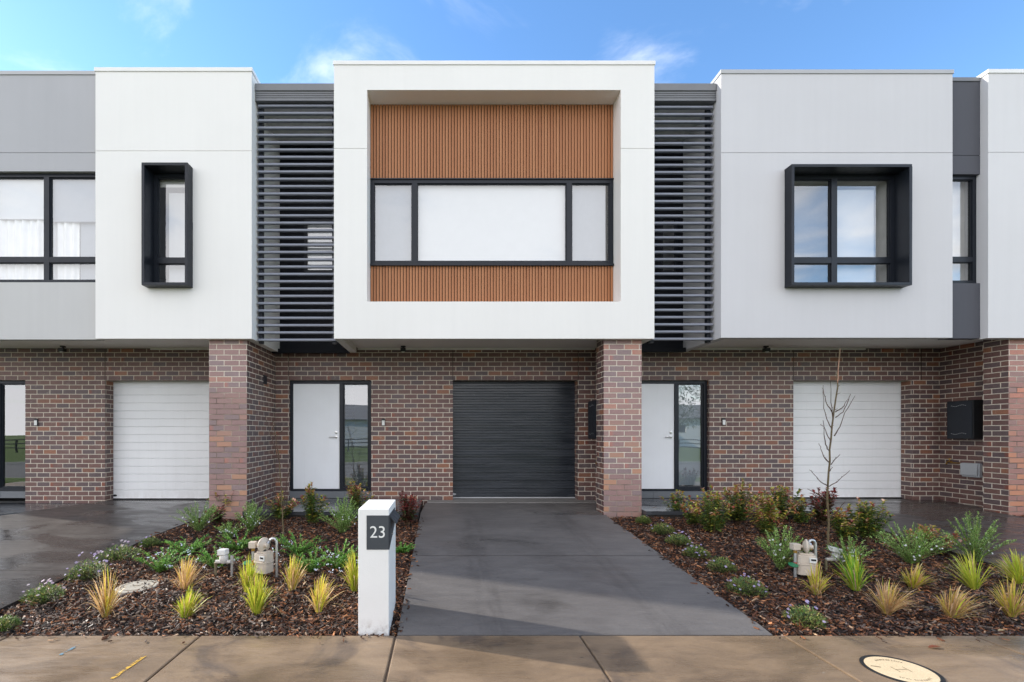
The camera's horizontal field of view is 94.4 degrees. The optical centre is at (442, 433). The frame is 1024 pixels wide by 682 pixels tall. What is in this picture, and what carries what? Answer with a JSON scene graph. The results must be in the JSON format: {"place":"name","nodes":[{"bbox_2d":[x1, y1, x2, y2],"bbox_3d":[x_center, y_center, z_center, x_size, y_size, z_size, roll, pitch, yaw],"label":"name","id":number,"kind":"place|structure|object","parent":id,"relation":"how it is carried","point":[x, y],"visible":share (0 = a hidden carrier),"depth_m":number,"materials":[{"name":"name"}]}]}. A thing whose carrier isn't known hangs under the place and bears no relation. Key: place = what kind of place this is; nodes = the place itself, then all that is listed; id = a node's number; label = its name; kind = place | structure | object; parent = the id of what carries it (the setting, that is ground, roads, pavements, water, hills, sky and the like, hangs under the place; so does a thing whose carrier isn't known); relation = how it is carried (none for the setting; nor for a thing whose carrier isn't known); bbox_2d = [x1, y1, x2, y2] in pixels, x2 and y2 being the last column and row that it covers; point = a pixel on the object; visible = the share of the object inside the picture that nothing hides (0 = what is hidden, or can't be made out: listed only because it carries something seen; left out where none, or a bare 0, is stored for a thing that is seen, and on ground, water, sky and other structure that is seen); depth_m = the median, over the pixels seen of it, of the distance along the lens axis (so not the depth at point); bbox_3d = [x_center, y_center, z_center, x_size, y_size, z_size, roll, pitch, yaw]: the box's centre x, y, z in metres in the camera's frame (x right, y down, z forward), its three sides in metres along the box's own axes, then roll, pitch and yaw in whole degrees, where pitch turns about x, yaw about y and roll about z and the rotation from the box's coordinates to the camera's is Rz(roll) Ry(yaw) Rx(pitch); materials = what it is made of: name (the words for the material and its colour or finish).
{"place":"outdoors","nodes":[
{"label":"outdoors","id":0,"kind":"place"},
{"bbox_2d":[0,504,208,610],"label":"driveway","id":1,"kind":"structure","parent":0,"point":[37,547],"depth_m":6.38,"materials":[{"name":"concrete"}]},
{"bbox_2d":[88,499,208,503],"bbox_3d":[-5.075,1.383,8.763,2.650,0.234,0.674,0,0,0],"label":"garage apron","id":2,"kind":"object","parent":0,"point":[156,501],"visible":0.13,"depth_m":8.71,"materials":[{"name":"concrete"}]},
{"bbox_2d":[0,636,1023,681],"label":"footpath","id":3,"kind":"structure","parent":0,"point":[515,659],"depth_m":3.33,"materials":[{"name":"concrete"}]},
{"bbox_2d":[111,656,145,678],"bbox_3d":[-2.144,1.596,3.211,0.034,0.001,0.315,0,0,3],"label":"paint mark","id":4,"kind":"object","parent":3,"relation":"on","point":[126,668],"visible":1,"depth_m":3.18,"materials":[{"name":"yellow paint"}]},
{"bbox_2d":[859,655,945,681],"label":"access cover","id":5,"kind":"object","parent":3,"relation":"on","point":[897,669],"visible":0.98,"depth_m":3.17,"materials":[{"name":"beige concrete"}]},
{"bbox_2d":[0,515,1023,643],"bbox_3d":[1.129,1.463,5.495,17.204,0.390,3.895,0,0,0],"label":"mulch","id":6,"kind":"object","parent":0,"point":[33,620],"visible":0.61,"depth_m":4.58,"materials":[{"name":"brown wood"}]},
{"bbox_2d":[0,613,22,631],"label":"daisy plant","id":7,"kind":"object","parent":6,"relation":"on","point":[6,622],"visible":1,"depth_m":3.83,"materials":[{"name":"green plant"}]},
{"bbox_2d":[19,578,66,605],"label":"daisy plant","id":8,"kind":"object","parent":6,"relation":"on","point":[44,599],"visible":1,"depth_m":4.31,"materials":[{"name":"green plant"}]},
{"bbox_2d":[64,552,111,580],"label":"daisy plant","id":9,"kind":"object","parent":6,"relation":"on","point":[86,575],"visible":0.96,"depth_m":4.85,"materials":[{"name":"green plant"}]},
{"bbox_2d":[83,568,128,616],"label":"grass tuft","id":10,"kind":"object","parent":6,"relation":"on","point":[106,609],"visible":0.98,"depth_m":4.03,"materials":[{"name":"beige plant"}]},
{"bbox_2d":[94,539,143,562],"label":"daisy plant","id":11,"kind":"object","parent":6,"relation":"on","point":[113,556],"visible":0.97,"depth_m":5.42,"materials":[{"name":"green plant"}]},
{"bbox_2d":[115,580,158,595],"bbox_3d":[-3.018,1.556,4.642,0.370,0.100,0.370,0,0,0],"label":"pit cover","id":12,"kind":"object","parent":6,"relation":"on","point":[130,587],"visible":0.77,"depth_m":4.62,"materials":[{"name":"concrete"}]},
{"bbox_2d":[138,535,161,547],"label":"daisy plant","id":13,"kind":"object","parent":6,"relation":"on","point":[145,543],"visible":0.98,"depth_m":5.89,"materials":[{"name":"green plant"}]},
{"bbox_2d":[132,545,191,571],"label":"flowering creeper","id":14,"kind":"object","parent":6,"relation":"on","point":[162,563],"visible":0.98,"depth_m":5.05,"materials":[{"name":"green plant"}]},
{"bbox_2d":[161,556,208,589],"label":"grass tuft","id":15,"kind":"object","parent":6,"relation":"on","point":[187,578],"visible":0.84,"depth_m":4.58,"materials":[{"name":"beige plant"}]},
{"bbox_2d":[161,534,212,554],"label":"flowering creeper","id":16,"kind":"object","parent":6,"relation":"on","point":[193,547],"visible":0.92,"depth_m":5.61,"materials":[{"name":"green plant"}]},
{"bbox_2d":[173,583,207,620],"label":"grass tuft","id":17,"kind":"object","parent":6,"relation":"on","point":[186,609],"visible":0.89,"depth_m":3.99,"materials":[{"name":"plant"}]},
{"bbox_2d":[169,502,225,531],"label":"white flowered shrub","id":18,"kind":"object","parent":6,"relation":"on","point":[197,526],"visible":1,"depth_m":6.57,"materials":[{"name":"green plant"}]},
{"bbox_2d":[186,545,243,567],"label":"flowering creeper","id":19,"kind":"object","parent":6,"relation":"on","point":[210,560],"visible":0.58,"depth_m":5.15,"materials":[{"name":"green plant"}]},
{"bbox_2d":[205,504,226,524],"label":"red tipped shrub","id":20,"kind":"object","parent":6,"relation":"on","point":[218,520],"visible":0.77,"depth_m":6.95,"materials":[{"name":"green plant"}]},
{"bbox_2d":[207,490,234,507],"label":"red tipped shrub","id":21,"kind":"object","parent":6,"relation":"on","point":[224,499],"visible":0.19,"depth_m":7.43,"materials":[{"name":"green plant"}]},
{"bbox_2d":[214,548,232,575],"bbox_3d":[-2.312,1.396,4.953,0.205,0.350,0.093,0,0,0],"label":"water meter","id":22,"kind":"object","parent":6,"relation":"on","point":[222,553],"visible":0.98,"depth_m":4.94,"materials":[{"name":"white plastic"}]},
{"bbox_2d":[214,521,244,537],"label":"white flowered shrub","id":23,"kind":"object","parent":6,"relation":"on","point":[228,529],"visible":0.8,"depth_m":6.25,"materials":[{"name":"green plant"}]},
{"bbox_2d":[215,528,260,550],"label":"flowering creeper","id":24,"kind":"object","parent":6,"relation":"on","point":[242,544],"visible":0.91,"depth_m":5.72,"materials":[{"name":"green plant"}]},
{"bbox_2d":[234,555,265,592],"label":"grass tuft","id":25,"kind":"object","parent":6,"relation":"on","point":[248,574],"visible":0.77,"depth_m":4.53,"materials":[{"name":"plant"}]},
{"bbox_2d":[234,499,270,532],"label":"white flowered shrub","id":26,"kind":"object","parent":6,"relation":"on","point":[251,521],"visible":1,"depth_m":6.54,"materials":[{"name":"green plant"}]},
{"bbox_2d":[243,537,277,576],"bbox_3d":[-1.936,1.334,4.994,0.346,0.451,0.204,0,0,0],"label":"gas meter","id":27,"kind":"object","parent":6,"relation":"on","point":[263,556],"visible":0.87,"depth_m":4.96,"materials":[{"name":"beige metal"}]},
{"bbox_2d":[239,571,281,615],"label":"grass tuft","id":28,"kind":"object","parent":6,"relation":"on","point":[256,600],"visible":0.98,"depth_m":4.09,"materials":[{"name":"plant"}]},
{"bbox_2d":[257,416,291,539],"bbox_3d":[-2.197,0.588,6.248,0.433,1.673,0.290,0,0,0],"label":"bare sapling","id":29,"kind":"object","parent":6,"relation":"on","point":[282,507],"visible":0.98,"depth_m":6.27,"materials":[{"name":"brown plant"}]},
{"bbox_2d":[264,490,300,520],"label":"red tipped shrub","id":30,"kind":"object","parent":6,"relation":"on","point":[278,512],"visible":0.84,"depth_m":7.17,"materials":[{"name":"green plant"}]},
{"bbox_2d":[280,554,310,590],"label":"grass tuft","id":31,"kind":"object","parent":6,"relation":"on","point":[294,578],"visible":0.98,"depth_m":4.61,"materials":[{"name":"yellow plant"}]},
{"bbox_2d":[272,531,324,555],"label":"flowering creeper","id":32,"kind":"object","parent":6,"relation":"on","point":[301,549],"visible":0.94,"depth_m":5.57,"materials":[{"name":"green plant"}]},
{"bbox_2d":[289,550,332,572],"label":"flowering creeper","id":33,"kind":"object","parent":6,"relation":"on","point":[312,567],"visible":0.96,"depth_m":5.07,"materials":[{"name":"green plant"}]},
{"bbox_2d":[300,482,328,524],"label":"red tipped shrub","id":34,"kind":"object","parent":6,"relation":"on","point":[311,513],"visible":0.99,"depth_m":6.86,"materials":[{"name":"green plant"}]},
{"bbox_2d":[304,572,347,612],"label":"grass tuft","id":35,"kind":"object","parent":6,"relation":"on","point":[319,601],"visible":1,"depth_m":4.18,"materials":[{"name":"yellow plant"}]},
{"bbox_2d":[311,539,357,572],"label":"flowering creeper","id":36,"kind":"object","parent":6,"relation":"on","point":[340,561],"visible":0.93,"depth_m":5.09,"materials":[{"name":"green plant"}]},
{"bbox_2d":[317,495,357,533],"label":"white flowered shrub","id":37,"kind":"object","parent":6,"relation":"on","point":[343,521],"visible":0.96,"depth_m":6.44,"materials":[{"name":"green plant"}]},
{"bbox_2d":[336,548,357,591],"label":"grass tuft","id":38,"kind":"object","parent":6,"relation":"on","point":[352,579],"visible":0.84,"depth_m":4.59,"materials":[{"name":"yellow plant"}]},
{"bbox_2d":[345,481,374,508],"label":"red tipped shrub","id":39,"kind":"object","parent":6,"relation":"on","point":[356,497],"visible":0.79,"depth_m":7.56,"materials":[{"name":"green plant"}]},
{"bbox_2d":[358,500,399,635],"bbox_3d":[-0.527,1.129,4.028,0.300,1.042,0.553,0,0,0],"label":"letterbox","id":40,"kind":"object","parent":6,"relation":"on","point":[378,520],"visible":0.99,"depth_m":3.76,"materials":[{"name":"concrete"}]},
{"bbox_2d":[396,542,416,552],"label":"flowering creeper","id":41,"kind":"object","parent":6,"relation":"on","point":[404,549],"visible":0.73,"depth_m":5.63,"materials":[{"name":"green plant"}]},
{"bbox_2d":[396,491,421,524],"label":"red tipped shrub","id":42,"kind":"object","parent":6,"relation":"on","point":[407,516],"visible":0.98,"depth_m":6.95,"materials":[{"name":"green plant"}]},
{"bbox_2d":[635,515,651,523],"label":"daisy plant","id":43,"kind":"object","parent":6,"relation":"on","point":[642,519],"visible":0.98,"depth_m":6.96,"materials":[{"name":"green plant"}]},
{"bbox_2d":[650,519,674,534],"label":"daisy plant","id":44,"kind":"object","parent":6,"relation":"on","point":[658,528],"visible":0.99,"depth_m":6.46,"materials":[{"name":"green plant"}]},
{"bbox_2d":[659,489,693,509],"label":"red tipped shrub","id":45,"kind":"object","parent":6,"relation":"on","point":[676,503],"visible":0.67,"depth_m":7.49,"materials":[{"name":"green plant"}]},
{"bbox_2d":[664,530,692,545],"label":"daisy plant","id":46,"kind":"object","parent":6,"relation":"on","point":[682,540],"visible":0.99,"depth_m":5.98,"materials":[{"name":"green plant"}]},
{"bbox_2d":[680,495,703,525],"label":"red tipped shrub","id":47,"kind":"object","parent":6,"relation":"on","point":[691,518],"visible":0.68,"depth_m":6.81,"materials":[{"name":"green plant"}]},
{"bbox_2d":[682,544,711,558],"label":"daisy plant","id":48,"kind":"object","parent":6,"relation":"on","point":[701,552],"visible":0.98,"depth_m":5.50,"materials":[{"name":"green plant"}]},
{"bbox_2d":[687,484,736,533],"bbox_3d":[3.729,1.055,6.506,0.628,0.698,0.538,0,0,-40],"label":"red tipped shrub","id":49,"kind":"object","parent":6,"relation":"on","point":[713,521],"visible":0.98,"depth_m":6.45,"materials":[{"name":"green plant"}]},
{"bbox_2d":[705,556,737,573],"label":"daisy plant","id":50,"kind":"object","parent":6,"relation":"on","point":[723,566],"visible":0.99,"depth_m":5.05,"materials":[{"name":"green plant"}]},
{"bbox_2d":[712,478,761,525],"bbox_3d":[4.350,1.009,6.986,0.673,0.713,0.549,0,0,28],"label":"red tipped shrub","id":51,"kind":"object","parent":6,"relation":"on","point":[738,514],"visible":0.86,"depth_m":6.91,"materials":[{"name":"green plant"}]},
{"bbox_2d":[724,573,768,597],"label":"daisy plant","id":52,"kind":"object","parent":6,"relation":"on","point":[740,584],"visible":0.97,"depth_m":4.48,"materials":[{"name":"green plant"}]},
{"bbox_2d":[745,491,793,536],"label":"red tipped shrub","id":53,"kind":"object","parent":6,"relation":"on","point":[765,518],"visible":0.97,"depth_m":6.30,"materials":[{"name":"green plant"}]},
{"bbox_2d":[752,485,805,519],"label":"red tipped shrub","id":54,"kind":"object","parent":6,"relation":"on","point":[782,508],"visible":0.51,"depth_m":7.14,"materials":[{"name":"green plant"}]},
{"bbox_2d":[756,525,810,570],"bbox_3d":[3.687,1.247,5.132,0.529,0.524,0.526,0,0,0],"label":"white flowered shrub","id":55,"kind":"object","parent":6,"relation":"on","point":[780,556],"visible":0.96,"depth_m":5.11,"materials":[{"name":"green plant"}]},
{"bbox_2d":[788,497,815,523],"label":"red tipped shrub","id":56,"kind":"object","parent":6,"relation":"on","point":[797,512],"visible":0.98,"depth_m":6.95,"materials":[{"name":"green plant"}]},
{"bbox_2d":[788,539,816,576],"bbox_3d":[3.785,1.339,4.935,0.346,0.451,0.204,0,0,0],"label":"gas meter","id":57,"kind":"object","parent":6,"relation":"on","point":[800,563],"visible":0.96,"depth_m":4.90,"materials":[{"name":"beige metal"}]},
{"bbox_2d":[782,600,827,629],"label":"daisy plant","id":58,"kind":"object","parent":6,"relation":"on","point":[803,618],"visible":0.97,"depth_m":3.88,"materials":[{"name":"green plant"}]},
{"bbox_2d":[801,560,837,595],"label":"grass tuft","id":59,"kind":"object","parent":6,"relation":"on","point":[816,587],"visible":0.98,"depth_m":4.47,"materials":[{"name":"yellow plant"}]},
{"bbox_2d":[804,487,838,524],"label":"red tipped shrub","id":60,"kind":"object","parent":6,"relation":"on","point":[818,505],"visible":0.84,"depth_m":6.95,"materials":[{"name":"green plant"}]},
{"bbox_2d":[808,349,854,545],"bbox_3d":[4.819,0.195,5.809,0.718,2.529,0.305,0,0,0],"label":"bare sapling","id":61,"kind":"object","parent":6,"relation":"on","point":[833,411],"visible":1,"depth_m":5.82,"materials":[{"name":"brown plant"}]},
{"bbox_2d":[825,546,846,570],"bbox_3d":[4.341,1.396,5.189,0.236,0.293,0.091,0,0,0],"label":"water meter","id":62,"kind":"object","parent":6,"relation":"on","point":[835,549],"visible":0.66,"depth_m":5.17,"materials":[{"name":"white plastic"}]},
{"bbox_2d":[822,503,868,541],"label":"red tipped shrub","id":63,"kind":"object","parent":6,"relation":"on","point":[844,529],"visible":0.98,"depth_m":6.17,"materials":[{"name":"green plant"}]},
{"bbox_2d":[825,535,874,569],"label":"white flowered shrub","id":64,"kind":"object","parent":6,"relation":"on","point":[849,547],"visible":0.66,"depth_m":5.10,"materials":[{"name":"green plant"}]},
{"bbox_2d":[825,549,876,590],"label":"grass tuft","id":65,"kind":"object","parent":6,"relation":"on","point":[855,578],"visible":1,"depth_m":4.63,"materials":[{"name":"green plant"}]},
{"bbox_2d":[845,497,895,541],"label":"red tipped shrub","id":66,"kind":"object","parent":6,"relation":"on","point":[869,529],"visible":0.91,"depth_m":6.09,"materials":[{"name":"green plant"}]},
{"bbox_2d":[862,578,926,614],"bbox_3d":[3.974,1.425,4.112,0.513,0.323,0.424,0,0,21],"label":"grass tuft","id":67,"kind":"object","parent":6,"relation":"on","point":[888,605],"visible":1,"depth_m":4.10,"materials":[{"name":"beige plant"}]},
{"bbox_2d":[867,522,959,563],"bbox_3d":[5.273,1.245,5.294,0.689,0.503,0.675,0,0,0],"label":"white flowered shrub","id":68,"kind":"object","parent":6,"relation":"on","point":[913,554],"visible":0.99,"depth_m":5.26,"materials":[{"name":"green plant"}]},
{"bbox_2d":[897,562,944,592],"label":"grass tuft","id":69,"kind":"object","parent":6,"relation":"on","point":[916,580],"visible":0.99,"depth_m":4.63,"materials":[{"name":"plant"}]},
{"bbox_2d":[903,524,969,554],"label":"shrub","id":70,"kind":"object","parent":6,"relation":"on","point":[934,532],"visible":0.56,"depth_m":5.67,"materials":[{"name":"green plant"}]},
{"bbox_2d":[935,551,995,589],"bbox_3d":[5.282,1.341,4.738,0.596,0.409,0.462,0,0,0],"label":"grass tuft","id":71,"kind":"object","parent":6,"relation":"on","point":[970,577],"visible":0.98,"depth_m":4.66,"materials":[{"name":"green plant"}]},
{"bbox_2d":[932,585,1001,626],"bbox_3d":[4.426,1.441,4.004,0.476,0.306,0.414,0,0,0],"label":"grass tuft","id":72,"kind":"object","parent":6,"relation":"on","point":[952,608],"visible":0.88,"depth_m":4.02,"materials":[{"name":"yellow plant"}]},
{"bbox_2d":[937,511,1016,564],"bbox_3d":[6.039,1.186,5.332,0.617,0.615,0.578,0,0,0],"label":"white flowered shrub","id":73,"kind":"object","parent":6,"relation":"on","point":[973,545],"visible":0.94,"depth_m":5.30,"materials":[{"name":"green plant"}]},
{"bbox_2d":[981,574,1023,616],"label":"grass tuft","id":74,"kind":"object","parent":6,"relation":"on","point":[1009,605],"visible":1,"depth_m":4.06,"materials":[{"name":"beige plant"}]},
{"bbox_2d":[987,549,1023,583],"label":"grass tuft","id":75,"kind":"object","parent":6,"relation":"on","point":[1014,570],"visible":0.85,"depth_m":4.76,"materials":[{"name":"green plant"}]},
{"bbox_2d":[427,498,596,502],"bbox_3d":[1.260,1.371,8.763,3.080,0.258,0.674,0,0,0],"label":"garage apron","id":76,"kind":"object","parent":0,"point":[514,500],"visible":0.13,"depth_m":8.67,"materials":[{"name":"concrete"}]},
{"bbox_2d":[0,0,1023,82],"label":"sky","id":77,"kind":"structure","parent":0,"point":[283,41],"materials":[{"name":"blue"}]},
{"bbox_2d":[397,503,772,636],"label":"driveway","id":78,"kind":"structure","parent":0,"point":[536,569],"depth_m":4.75,"materials":[{"name":"concrete"}]},
{"bbox_2d":[786,498,956,502],"bbox_3d":[7.785,1.372,8.763,2.930,0.256,0.674,0,0,0],"label":"garage apron","id":79,"kind":"object","parent":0,"point":[875,500],"visible":0.1,"depth_m":8.68,"materials":[{"name":"concrete"}]},
{"bbox_2d":[800,503,1023,569],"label":"driveway","id":80,"kind":"structure","parent":0,"point":[938,515],"depth_m":7.05,"materials":[{"name":"concrete"}]},
{"label":"ground","id":81,"kind":"structure","parent":0,"visible":0},
{"bbox_2d":[0,67,279,519],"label":"townhouse","id":82,"kind":"structure","parent":81,"relation":"on","point":[137,360],"depth_m":7.46,"materials":[{"name":"white paint"}]},
{"bbox_2d":[0,503,87,514],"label":"porch","id":83,"kind":"object","parent":82,"relation":"attached to","point":[8,508],"depth_m":8.29,"materials":[{"name":"concrete"}]},
{"bbox_2d":[0,173,94,281],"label":"window","id":84,"kind":"structure","parent":82,"relation":"in","point":[47,220],"depth_m":7.55,"materials":[{"name":"white glass"}]},
{"bbox_2d":[113,381,208,498],"bbox_3d":[-5.094,0.117,8.981,2.487,2.290,0.068,0,0,0],"label":"garage door","id":85,"kind":"structure","parent":82,"relation":"in","point":[161,428],"depth_m":8.96,"materials":[{"name":"white metal"}]},
{"bbox_2d":[154,174,184,281],"bbox_3d":[-4.260,-3.198,7.520,0.825,2.020,0.180,0,0,0],"label":"window","id":86,"kind":"structure","parent":82,"relation":"in","point":[176,259],"depth_m":7.60,"materials":[{"name":"white glass"}]},
{"bbox_2d":[255,61,655,517],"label":"townhouse","id":87,"kind":"structure","parent":81,"relation":"on","point":[466,280],"depth_m":7.67,"materials":[{"name":"white paint"}]},
{"bbox_2d":[293,384,339,488],"bbox_3d":[-2.377,0.058,8.828,0.868,1.975,0.095,0,0,0],"label":"front door","id":88,"kind":"structure","parent":87,"relation":"in","point":[316,407],"depth_m":8.83,"materials":[{"name":"paint"}]},
{"bbox_2d":[304,219,331,271],"bbox_3d":[-2.257,-3.440,8.657,0.567,0.977,0.094,0,0,0],"label":"window","id":89,"kind":"structure","parent":87,"relation":"in","point":[305,220],"depth_m":8.70,"materials":[{"name":"glass"}]},
{"bbox_2d":[242,499,422,520],"bbox_3d":[-1.740,1.357,8.003,2.730,0.286,1.464,0,0,0],"label":"porch","id":90,"kind":"object","parent":87,"relation":"attached to","point":[298,511],"visible":0.21,"depth_m":7.57,"materials":[{"name":"tile"}]},
{"bbox_2d":[370,178,613,265],"bbox_3d":[0.802,-3.439,7.682,3.960,1.425,0.134,0,0,0],"label":"window","id":91,"kind":"structure","parent":87,"relation":"in","point":[414,221],"depth_m":7.74,"materials":[{"name":"white glass"}]},
{"bbox_2d":[453,381,574,497],"bbox_3d":[1.356,0.105,8.981,2.434,2.266,0.068,0,0,0],"label":"garage door","id":92,"kind":"structure","parent":87,"relation":"in","point":[512,439],"depth_m":8.96,"materials":[{"name":"metal"}]},
{"bbox_2d":[642,69,1023,515],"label":"townhouse","id":93,"kind":"structure","parent":81,"relation":"on","point":[810,223],"depth_m":7.50,"materials":[{"name":"white paint"}]},
{"bbox_2d":[642,384,673,488],"bbox_3d":[3.920,0.058,8.828,0.868,1.975,0.095,0,0,0],"label":"front door","id":94,"kind":"structure","parent":93,"relation":"in","point":[657,399],"depth_m":8.83,"materials":[{"name":"paint"}]},
{"bbox_2d":[661,218,677,271],"bbox_3d":[4.115,-3.424,8.555,0.309,1.034,0.070,0,0,0],"label":"window","id":95,"kind":"structure","parent":93,"relation":"in","point":[675,219],"depth_m":8.52,"materials":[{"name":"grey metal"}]},
{"bbox_2d":[642,499,839,520],"bbox_3d":[4.674,1.357,8.018,3.012,0.286,1.434,0,0,0],"label":"porch","id":96,"kind":"object","parent":93,"relation":"attached to","point":[659,510],"visible":0.23,"depth_m":7.47,"materials":[{"name":"tile"}]},
{"bbox_2d":[794,175,893,281],"bbox_3d":[6.268,-3.147,7.605,1.965,2.074,0.350,0,0,0],"label":"window","id":97,"kind":"structure","parent":93,"relation":"in","point":[844,224],"depth_m":7.57,"materials":[{"name":"clear glass"}]},
{"bbox_2d":[793,381,901,497],"bbox_3d":[7.640,0.106,8.981,2.320,2.268,0.068,0,0,0],"label":"garage door","id":98,"kind":"structure","parent":93,"relation":"in","point":[867,443],"depth_m":8.96,"materials":[{"name":"white metal"}]},
{"bbox_2d":[953,176,975,282],"bbox_3d":[8.277,-3.243,7.580,0.686,1.930,0.180,0,0,0],"label":"window","id":99,"kind":"structure","parent":93,"relation":"in","point":[959,259],"depth_m":7.66,"materials":[{"name":"clear glass"}]}
]}

